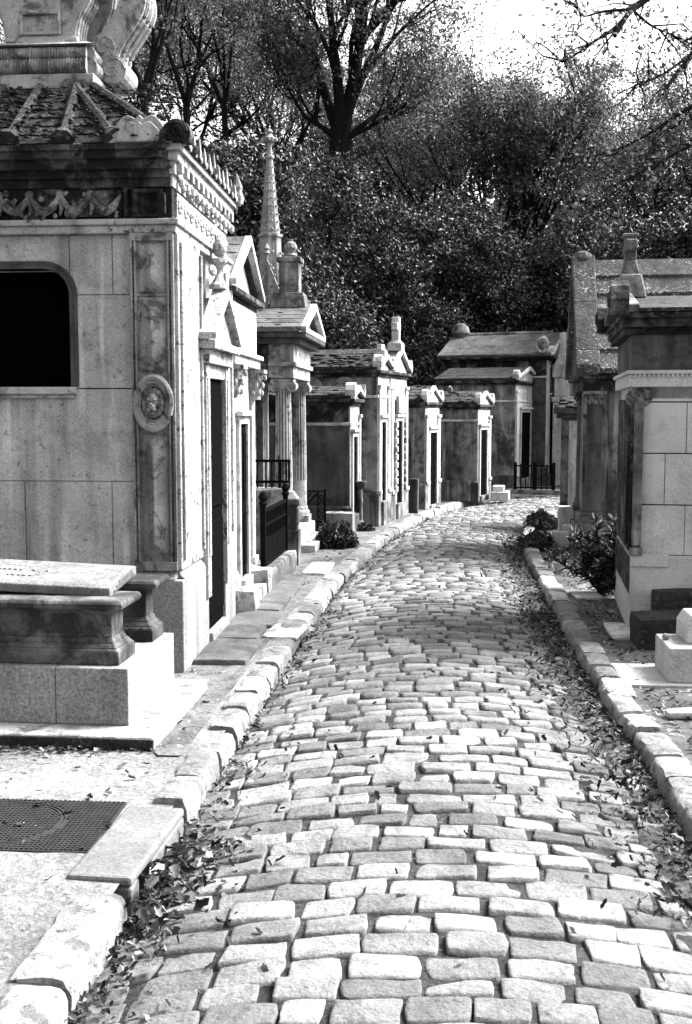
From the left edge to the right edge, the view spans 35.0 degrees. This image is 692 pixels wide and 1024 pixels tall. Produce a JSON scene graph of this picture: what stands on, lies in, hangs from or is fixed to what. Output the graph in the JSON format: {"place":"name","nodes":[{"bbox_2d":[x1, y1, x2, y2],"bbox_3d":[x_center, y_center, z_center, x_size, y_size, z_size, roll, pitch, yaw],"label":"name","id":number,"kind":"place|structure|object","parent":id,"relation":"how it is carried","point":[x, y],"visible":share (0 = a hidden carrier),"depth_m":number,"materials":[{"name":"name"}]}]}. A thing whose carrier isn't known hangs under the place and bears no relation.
{"place":"outdoors","nodes":[
{"label":"outdoors","id":0,"kind":"place"},
{"bbox_2d":[0,485,559,1002],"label":"verge","id":1,"kind":"structure","parent":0,"point":[26,883],"depth_m":4.91,"materials":[{"name":"grey concrete"}]},
{"bbox_2d":[0,798,127,853],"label":"manhole cover","id":2,"kind":"object","parent":1,"relation":"on","point":[81,825],"visible":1,"depth_m":4.52,"materials":[{"name":"metal"}]},
{"bbox_2d":[0,574,206,750],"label":"tomb","id":3,"kind":"object","parent":1,"relation":"on","point":[86,670],"visible":0.85,"depth_m":5.78,"materials":[{"name":"stone"}]},
{"bbox_2d":[0,559,135,595],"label":"grave slab","id":4,"kind":"structure","parent":3,"relation":"on","point":[50,577],"depth_m":6.01,"materials":[{"name":"stone"}]},
{"bbox_2d":[67,806,183,920],"bbox_3d":[-0.857,1.393,4.354,0.247,0.200,0.720,1,5,7],"label":"drain stone","id":5,"kind":"object","parent":1,"relation":"on","point":[127,849],"visible":0.7,"depth_m":4.25,"materials":[{"name":"stone"}]},
{"bbox_2d":[226,236,272,613],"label":"mausoleum","id":6,"kind":"structure","parent":1,"relation":"on","point":[253,584],"depth_m":9.71,"materials":[{"name":"stone"}]},
{"bbox_2d":[241,424,246,576],"bbox_3d":[-0.959,-0.098,9.747,0.100,1.362,0.382,0,5,4],"label":"door","id":7,"kind":"structure","parent":6,"relation":"in","point":[243,431],"depth_m":9.78,"materials":[{"name":"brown metal"}]},
{"bbox_2d":[256,128,283,398],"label":"gothic spire","id":8,"kind":"structure","parent":1,"relation":"on","point":[269,236],"depth_m":16.56,"materials":[{"name":"grey stone"}]},
{"bbox_2d":[255,455,290,558],"bbox_3d":[-1.061,-0.060,12.877,0.850,1.218,0.316,0,5,3],"label":"iron railing","id":9,"kind":"object","parent":1,"relation":"on","point":[274,495],"visible":0.26,"depth_m":12.76,"materials":[{"name":"black metal"}]},
{"bbox_2d":[262,623,308,639],"bbox_3d":[-0.466,0.935,8.558,0.283,0.040,0.554,1,5,9],"label":"flagstone","id":10,"kind":"object","parent":1,"relation":"on","point":[277,630],"visible":0.89,"depth_m":8.46,"materials":[{"name":"stone"}]},
{"bbox_2d":[255,239,325,552],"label":"mausoleum","id":11,"kind":"structure","parent":1,"relation":"on","point":[290,335],"depth_m":13.64,"materials":[{"name":"grey stone"}]},
{"bbox_2d":[154,501,452,754],"bbox_3d":[0.427,0.361,14.791,1.863,0.020,18.891,1,5,13],"label":"earth strip","id":12,"kind":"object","parent":1,"relation":"on","point":[200,713],"visible":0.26,"depth_m":7.10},
{"bbox_2d":[0,0,243,672],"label":"mausoleum","id":13,"kind":"structure","parent":12,"relation":"on","point":[120,343],"depth_m":7.18,"materials":[{"name":"stone"}]},
{"bbox_2d":[0,261,82,397],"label":"window","id":14,"kind":"structure","parent":13,"relation":"in","point":[39,343],"depth_m":7.27,"materials":[{"name":"black glass"}]},
{"bbox_2d":[209,379,223,629],"bbox_3d":[-1.038,-0.068,8.252,0.126,1.849,0.637,0,5,4],"label":"door","id":15,"kind":"structure","parent":13,"relation":"in","point":[216,601],"depth_m":8.27,"materials":[{"name":"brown metal"}]},
{"bbox_2d":[194,574,305,665],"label":"flagstone path","id":16,"kind":"structure","parent":12,"relation":"on","point":[237,641],"depth_m":8.39,"materials":[{"name":"grey stone"}]},
{"bbox_2d":[258,482,288,566],"bbox_3d":[-0.727,0.222,11.237,0.090,0.971,1.436,1,5,6],"label":"iron fence","id":17,"kind":"object","parent":12,"relation":"on","point":[274,531],"visible":0.91,"depth_m":11.10,"materials":[{"name":"black metal"}]},
{"bbox_2d":[266,550,295,585],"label":"wall","id":18,"kind":"structure","parent":12,"relation":"on","point":[283,565],"depth_m":11.08,"materials":[{"name":"grey stone"}]},
{"bbox_2d":[307,489,325,531],"bbox_3d":[-0.475,0.028,14.954,0.409,0.687,0.030,1,5,6],"label":"iron railing","id":19,"kind":"object","parent":12,"relation":"on","point":[318,504],"visible":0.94,"depth_m":14.92,"materials":[{"name":"black metal"}]},
{"bbox_2d":[301,562,334,575],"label":"grave slab","id":20,"kind":"structure","parent":12,"relation":"on","point":[318,568],"depth_m":11.73,"materials":[{"name":"stone"}]},
{"bbox_2d":[314,519,359,548],"bbox_3d":[-0.130,0.277,13.933,0.636,0.389,0.710,0,5,0],"label":"ivy bush","id":21,"kind":"object","parent":12,"relation":"on","point":[336,534],"visible":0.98,"depth_m":13.79,"materials":[{"name":"grey plant"}]},
{"bbox_2d":[323,511,355,532],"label":"grave block","id":22,"kind":"structure","parent":12,"relation":"on","point":[339,516],"depth_m":15.07,"materials":[{"name":"grey stone"}]},
{"bbox_2d":[356,481,366,523],"bbox_3d":[0.200,-0.094,15.957,0.200,0.711,0.190,0,5,0],"label":"stone post","id":23,"kind":"object","parent":12,"relation":"on","point":[360,485],"visible":0.71,"depth_m":15.91,"materials":[{"name":"grey stone"}]},
{"bbox_2d":[357,521,376,530],"bbox_3d":[0.270,0.217,15.776,0.362,0.177,0.333,0,5,0],"label":"ivy bush","id":24,"kind":"object","parent":12,"relation":"on","point":[364,526],"visible":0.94,"depth_m":15.72,"materials":[{"name":"grey plant"}]},
{"bbox_2d":[408,478,418,513],"bbox_3d":[1.152,-0.259,18.656,0.166,0.618,0.127,1,5,14],"label":"headstone","id":25,"kind":"object","parent":12,"relation":"on","point":[413,491],"visible":0.88,"depth_m":18.60,"materials":[{"name":"stone"}]},
{"bbox_2d":[407,385,443,509],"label":"mausoleum","id":26,"kind":"structure","parent":12,"relation":"on","point":[424,435],"depth_m":19.30,"materials":[{"name":"grey stone"}]},
{"bbox_2d":[430,433,435,504],"bbox_3d":[1.517,-0.781,19.686,0.100,1.283,0.458,2,6,20],"label":"door","id":27,"kind":"structure","parent":26,"relation":"in","point":[433,435],"depth_m":19.70,"materials":[{"name":"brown metal"}]},
{"bbox_2d":[269,382,366,531],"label":"mausoleum","id":28,"kind":"structure","parent":1,"relation":"on","point":[333,435],"depth_m":15.49,"materials":[{"name":"stone"}]},
{"bbox_2d":[354,437,356,512],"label":"door","id":29,"kind":"structure","parent":28,"relation":"in","point":[355,443],"depth_m":15.82,"materials":[{"name":"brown metal"}]},
{"bbox_2d":[0,544,691,937],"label":"leaf litter","id":30,"kind":"object","parent":1,"relation":"on","point":[50,748],"visible":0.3,"depth_m":5.58,"materials":[{"name":"grey plant"}]},
{"bbox_2d":[309,344,395,525],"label":"mausoleum","id":31,"kind":"structure","parent":1,"relation":"on","point":[335,370],"depth_m":16.43,"materials":[{"name":"grey stone"}]},
{"bbox_2d":[382,422,384,500],"bbox_3d":[0.518,-0.765,16.640,0.100,1.189,0.247,1,5,16],"label":"door","id":32,"kind":"structure","parent":31,"relation":"in","point":[383,423],"depth_m":16.65,"materials":[{"name":"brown metal"}]},
{"bbox_2d":[310,317,412,520],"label":"mausoleum","id":33,"kind":"structure","parent":1,"relation":"on","point":[403,364],"depth_m":17.52,"materials":[{"name":"grey stone"}]},
{"bbox_2d":[397,421,400,502],"bbox_3d":[0.804,-0.801,17.639,0.100,1.316,0.398,1,5,16],"label":"door","id":34,"kind":"structure","parent":33,"relation":"in","point":[399,453],"depth_m":17.68,"materials":[{"name":"grey metal"}]},
{"bbox_2d":[439,386,494,501],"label":"mausoleum","id":35,"kind":"structure","parent":1,"relation":"on","point":[465,465],"depth_m":21.11,"materials":[{"name":"grey stone"}]},
{"bbox_2d":[481,430,486,494],"bbox_3d":[2.629,-0.965,21.350,0.100,1.268,0.525,2,6,21],"label":"door","id":36,"kind":"structure","parent":35,"relation":"in","point":[483,432],"depth_m":21.36,"materials":[{"name":"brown metal"}]},
{"bbox_2d":[434,367,535,489],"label":"mausoleum","id":37,"kind":"structure","parent":1,"relation":"on","point":[510,388],"depth_m":24.25,"materials":[{"name":"grey stone"}]},
{"bbox_2d":[521,413,529,477],"bbox_3d":[4.037,-1.521,24.939,0.100,1.479,0.931,2,6,22],"label":"door","id":38,"kind":"structure","parent":37,"relation":"in","point":[525,450],"depth_m":24.95,"materials":[{"name":"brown metal"}]},
{"bbox_2d":[437,323,565,485],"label":"mausoleum","id":39,"kind":"structure","parent":1,"relation":"on","point":[536,351],"depth_m":25.61,"materials":[{"name":"stone"}]},
{"bbox_2d":[549,398,552,472],"bbox_3d":[4.795,-1.799,25.836,0.100,1.762,0.492,2,6,23],"label":"door","id":40,"kind":"structure","parent":39,"relation":"in","point":[551,403],"depth_m":25.80,"materials":[{"name":"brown metal"}]},
{"bbox_2d":[551,333,572,485],"bbox_3d":[5.073,-2.389,25.574,0.470,3.546,0.460,2,6,25],"label":"monument","id":41,"kind":"object","parent":1,"relation":"on","point":[563,388],"visible":0.59,"depth_m":25.41,"materials":[{"name":"stone"}]},
{"bbox_2d":[280,491,301,565],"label":"stone pier","id":42,"kind":"structure","parent":0,"point":[294,530],"depth_m":12.18,"materials":[{"name":"grey stone"}]},
{"bbox_2d":[139,320,487,906],"bbox_3d":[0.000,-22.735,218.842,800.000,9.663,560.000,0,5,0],"label":"ground","id":43,"kind":"structure","parent":0,"point":[415,374],"depth_m":12.23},
{"bbox_2d":[0,8,238,124],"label":"background tree","id":44,"kind":"object","parent":43,"relation":"on","point":[161,68],"visible":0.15,"depth_m":38.26,"materials":[{"name":"grey plant"}]},
{"bbox_2d":[4,3,328,160],"bbox_3d":[-6.997,-13.620,39.162,10.197,17.079,12.735,4,6,35],"label":"background tree","id":45,"kind":"object","parent":43,"relation":"on","point":[261,106],"visible":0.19,"depth_m":39.83,"materials":[{"name":"grey plant"}]},
{"bbox_2d":[128,0,266,152],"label":"slender tree","id":46,"kind":"object","parent":43,"relation":"on","point":[222,100],"visible":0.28,"depth_m":32.99,"materials":[{"name":"grey plant"}]},
{"bbox_2d":[131,0,265,112],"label":"slender tree","id":47,"kind":"object","parent":43,"relation":"on","point":[155,51],"visible":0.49,"depth_m":25.23,"materials":[{"name":"grey plant"}]},
{"bbox_2d":[164,119,264,236],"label":"evergreen tree","id":48,"kind":"object","parent":43,"relation":"on","point":[222,161],"visible":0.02,"depth_m":19.14,"materials":[{"name":"grey plant"}]},
{"bbox_2d":[148,0,322,127],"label":"slender tree","id":49,"kind":"object","parent":43,"relation":"on","point":[187,98],"visible":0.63,"depth_m":28.55,"materials":[{"name":"grey plant"}]},
{"bbox_2d":[200,118,344,325],"bbox_3d":[-2.125,-3.727,21.817,4.619,7.940,3.683,-3,6,-30],"label":"evergreen tree","id":50,"kind":"object","parent":43,"relation":"on","point":[286,191],"visible":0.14,"depth_m":21.34,"materials":[{"name":"grey plant"}]},
{"bbox_2d":[135,0,442,231],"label":"background tree","id":51,"kind":"object","parent":43,"relation":"on","point":[291,114],"visible":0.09,"depth_m":42.16,"materials":[{"name":"grey plant"}]},
{"bbox_2d":[240,83,423,229],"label":"background tree","id":52,"kind":"object","parent":43,"relation":"on","point":[312,144],"visible":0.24,"depth_m":44.59,"materials":[{"name":"grey plant"}]},
{"bbox_2d":[254,141,411,385],"bbox_3d":[-0.813,-4.089,24.838,4.188,8.114,4.550,2,5,19],"label":"evergreen tree","id":53,"kind":"object","parent":43,"relation":"on","point":[346,328],"visible":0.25,"depth_m":24.09,"materials":[{"name":"grey plant"}]},
{"bbox_2d":[184,0,515,270],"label":"forked tree","id":54,"kind":"object","parent":43,"relation":"on","point":[313,78],"visible":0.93,"depth_m":31.68,"materials":[{"name":"grey plant"}]},
{"bbox_2d":[288,87,469,223],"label":"background tree","id":55,"kind":"object","parent":43,"relation":"on","point":[391,189],"visible":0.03,"depth_m":46.74,"materials":[{"name":"grey plant"}]},
{"bbox_2d":[296,193,478,389],"bbox_3d":[1.152,-4.462,28.873,5.126,7.905,5.051,-2,6,-24],"label":"evergreen tree","id":56,"kind":"object","parent":43,"relation":"on","point":[389,268],"visible":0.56,"depth_m":27.84,"materials":[{"name":"grey plant"}]},
{"bbox_2d":[309,7,502,339],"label":"background tree","id":57,"kind":"object","parent":43,"relation":"on","point":[411,193],"visible":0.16,"depth_m":40.59,"materials":[{"name":"grey plant"}]},
{"bbox_2d":[248,166,679,331],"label":"wood","id":58,"kind":"object","parent":43,"relation":"on","point":[557,216],"visible":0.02,"depth_m":44.67,"materials":[{"name":"grey plant"}]},
{"bbox_2d":[392,182,557,377],"bbox_3d":[3.297,-4.990,30.566,5.347,8.053,4.625,0,5,0],"label":"evergreen tree","id":59,"kind":"object","parent":43,"relation":"on","point":[471,263],"visible":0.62,"depth_m":29.65,"materials":[{"name":"grey plant"}]},
{"bbox_2d":[373,14,653,261],"bbox_3d":[5.301,-9.373,35.147,9.241,13.364,7.372,0,5,0],"label":"round crowned tree","id":60,"kind":"object","parent":43,"relation":"on","point":[511,143],"visible":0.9,"depth_m":33.84,"materials":[{"name":"grey plant"}]},
{"bbox_2d":[481,213,613,332],"bbox_3d":[5.988,-5.267,32.717,6.185,7.274,4.430,0,5,0],"label":"evergreen tree","id":61,"kind":"object","parent":43,"relation":"on","point":[547,319],"visible":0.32,"depth_m":31.82,"materials":[{"name":"grey plant"}]},
{"bbox_2d":[495,0,691,246],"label":"overhanging tree","id":62,"kind":"object","parent":43,"relation":"on","point":[617,28],"visible":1,"depth_m":13.32,"materials":[{"name":"grey plant"}]},
{"bbox_2d":[521,57,691,231],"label":"background tree","id":63,"kind":"object","parent":43,"relation":"on","point":[573,200],"visible":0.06,"depth_m":44.53,"materials":[{"name":"grey plant"}]},
{"bbox_2d":[548,203,670,395],"bbox_3d":[6.745,-3.753,26.682,4.874,7.107,4.139,-2,6,-24],"label":"evergreen tree","id":64,"kind":"object","parent":43,"relation":"on","point":[584,239],"visible":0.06,"depth_m":25.93,"materials":[{"name":"grey plant"}]},
{"bbox_2d":[535,7,691,255],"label":"dense tree","id":65,"kind":"object","parent":43,"relation":"on","point":[641,188],"visible":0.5,"depth_m":32.25,"materials":[{"name":"grey plant"}]},
{"bbox_2d":[616,190,691,258],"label":"evergreen tree","id":66,"kind":"object","parent":43,"relation":"on","point":[678,241],"visible":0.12,"depth_m":24.64,"materials":[{"name":"grey plant"}]},
{"bbox_2d":[623,5,691,230],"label":"dense tree","id":67,"kind":"object","parent":43,"relation":"on","point":[685,136],"visible":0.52,"depth_m":29.04,"materials":[{"name":"grey plant"}]},
{"bbox_2d":[0,0,691,248],"label":"sky","id":68,"kind":"structure","parent":0,"point":[509,21],"materials":[{"name":"white"}]},
{"bbox_2d":[73,495,691,1023],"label":"cobbled road","id":69,"kind":"structure","parent":0,"point":[541,973],"depth_m":4.35,"materials":[{"name":"stone"}]},
{"bbox_2d":[0,489,559,1023],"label":"kerb","id":70,"kind":"structure","parent":69,"relation":"on","point":[66,959],"depth_m":4.78,"materials":[{"name":"stone"}]},
{"bbox_2d":[506,462,559,494],"bbox_3d":[3.962,-0.708,22.996,1.209,0.671,0.270,2,5,18],"label":"iron railing","id":71,"kind":"object","parent":70,"relation":"on","point":[541,490],"visible":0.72,"depth_m":22.90,"materials":[{"name":"black metal"}]},
{"bbox_2d":[64,507,691,1023],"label":"fallen leaves","id":72,"kind":"object","parent":69,"relation":"on","point":[134,933],"visible":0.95,"depth_m":4.87,"materials":[{"name":"plant"}]},
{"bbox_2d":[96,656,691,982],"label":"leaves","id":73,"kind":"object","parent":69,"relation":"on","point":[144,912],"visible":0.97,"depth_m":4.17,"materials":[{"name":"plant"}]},
{"bbox_2d":[491,485,509,500],"bbox_3d":[3.028,-0.377,21.463,0.340,0.280,0.500,1,5,12],"label":"grave","id":74,"kind":"object","parent":69,"relation":"on","point":[499,493],"visible":1,"depth_m":21.25,"materials":[{"name":"stone"}]},
{"bbox_2d":[502,526,691,955],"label":"gutter soil","id":75,"kind":"structure","parent":69,"relation":"on","point":[645,839],"depth_m":5.76,"materials":[{"name":"grey soil"}]},
{"bbox_2d":[522,517,691,846],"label":"kerb","id":76,"kind":"structure","parent":69,"relation":"on","point":[670,768],"depth_m":6.41,"materials":[{"name":"stone"}]},
{"bbox_2d":[535,523,691,765],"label":"verge","id":77,"kind":"structure","parent":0,"point":[678,740],"depth_m":7.85,"materials":[{"name":"grey soil"}]},
{"bbox_2d":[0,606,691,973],"bbox_3d":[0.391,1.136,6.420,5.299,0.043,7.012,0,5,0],"label":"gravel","id":78,"kind":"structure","parent":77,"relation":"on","point":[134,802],"depth_m":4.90,"materials":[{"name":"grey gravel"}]},
{"bbox_2d":[515,528,559,551],"bbox_3d":[2.462,0.354,14.063,0.514,0.279,1.042,0,5,0],"label":"shrub","id":79,"kind":"object","parent":77,"relation":"on","point":[538,539],"visible":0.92,"depth_m":13.88,"materials":[{"name":"grey plant"}]},
{"bbox_2d":[523,507,557,530],"bbox_3d":[2.944,0.090,16.533,0.573,0.358,1.219,0,5,0],"label":"shrub","id":80,"kind":"object","parent":77,"relation":"on","point":[549,521],"visible":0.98,"depth_m":16.32,"materials":[{"name":"grey plant"}]},
{"bbox_2d":[543,551,553,567],"bbox_3d":[2.297,0.523,12.256,0.235,0.198,0.202,-3,6,-31],"label":"potted plant","id":81,"kind":"object","parent":77,"relation":"on","point":[550,563],"visible":0.48,"depth_m":12.23,"materials":[{"name":"grey plant"}]},
{"bbox_2d":[541,542,580,572],"bbox_3d":[2.364,0.488,11.875,0.501,0.336,0.393,1,5,15],"label":"potted plant","id":82,"kind":"object","parent":77,"relation":"on","point":[554,558],"visible":0.84,"depth_m":11.87,"materials":[{"name":"grey plant"}]},
{"bbox_2d":[552,531,569,547],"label":"grave block","id":83,"kind":"structure","parent":77,"relation":"on","point":[559,536],"depth_m":14.05,"materials":[{"name":"stone"}]},
{"bbox_2d":[553,396,576,523],"bbox_3d":[3.765,-0.795,16.908,1.080,1.974,1.114,1,5,14],"label":"stele","id":84,"kind":"object","parent":77,"relation":"on","point":[565,409],"visible":0.37,"depth_m":16.58,"materials":[{"name":"grey stone"}]},
{"bbox_2d":[558,505,573,530],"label":"grave block","id":85,"kind":"structure","parent":77,"relation":"on","point":[565,514],"depth_m":15.00,"materials":[{"name":"stone"}]},
{"bbox_2d":[563,524,572,544],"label":"grave block","id":86,"kind":"structure","parent":77,"relation":"on","point":[566,527],"depth_m":14.36,"materials":[{"name":"stone"}]},
{"bbox_2d":[555,513,617,595],"bbox_3d":[2.420,0.416,10.380,0.864,0.826,0.785,0,5,0],"label":"oleander","id":87,"kind":"object","parent":77,"relation":"on","point":[598,563],"visible":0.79,"depth_m":10.40,"materials":[{"name":"grey plant"}]},
{"bbox_2d":[569,591,603,599],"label":"grave slab","id":88,"kind":"structure","parent":77,"relation":"on","point":[586,595],"depth_m":10.24,"materials":[{"name":"stone"}]},
{"bbox_2d":[603,622,629,639],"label":"grave slab","id":89,"kind":"structure","parent":77,"relation":"on","point":[618,631],"depth_m":8.60,"materials":[{"name":"stone"}]},
{"bbox_2d":[565,251,691,553],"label":"mausoleum","id":90,"kind":"structure","parent":77,"relation":"on","point":[591,366],"depth_m":13.44,"materials":[{"name":"grey stone"}]},
{"bbox_2d":[595,233,691,627],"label":"mausoleum","id":91,"kind":"structure","parent":77,"relation":"on","point":[650,337],"depth_m":8.57,"materials":[{"name":"stone"}]},
{"bbox_2d":[611,663,691,687],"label":"grave slab","id":92,"kind":"structure","parent":77,"relation":"on","point":[651,676],"depth_m":7.11,"materials":[{"name":"stone"}]},
{"bbox_2d":[655,608,691,682],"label":"gravestone","id":93,"kind":"object","parent":92,"relation":"on","point":[673,658],"visible":1,"depth_m":7.03,"materials":[{"name":"stone"}]},
{"bbox_2d":[662,633,668,639],"bbox_3d":[2.093,0.816,7.175,0.047,0.048,0.046,0,5,0],"label":"stone ball","id":94,"kind":"object","parent":93,"relation":"on","point":[665,636],"visible":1,"depth_m":7.16,"materials":[{"name":"grey stone"}]},
{"bbox_2d":[629,610,680,649],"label":"grave kerb","id":95,"kind":"structure","parent":77,"relation":"on","point":[646,627],"depth_m":7.98,"materials":[{"name":"stone"}]},
{"bbox_2d":[651,588,691,610],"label":"grave kerb","id":96,"kind":"structure","parent":77,"relation":"on","point":[679,599],"depth_m":8.44,"materials":[{"name":"stone"}]},
{"bbox_2d":[664,708,691,719],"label":"grave slab","id":97,"kind":"structure","parent":77,"relation":"on","point":[677,713],"depth_m":6.21,"materials":[{"name":"stone"}]}
]}

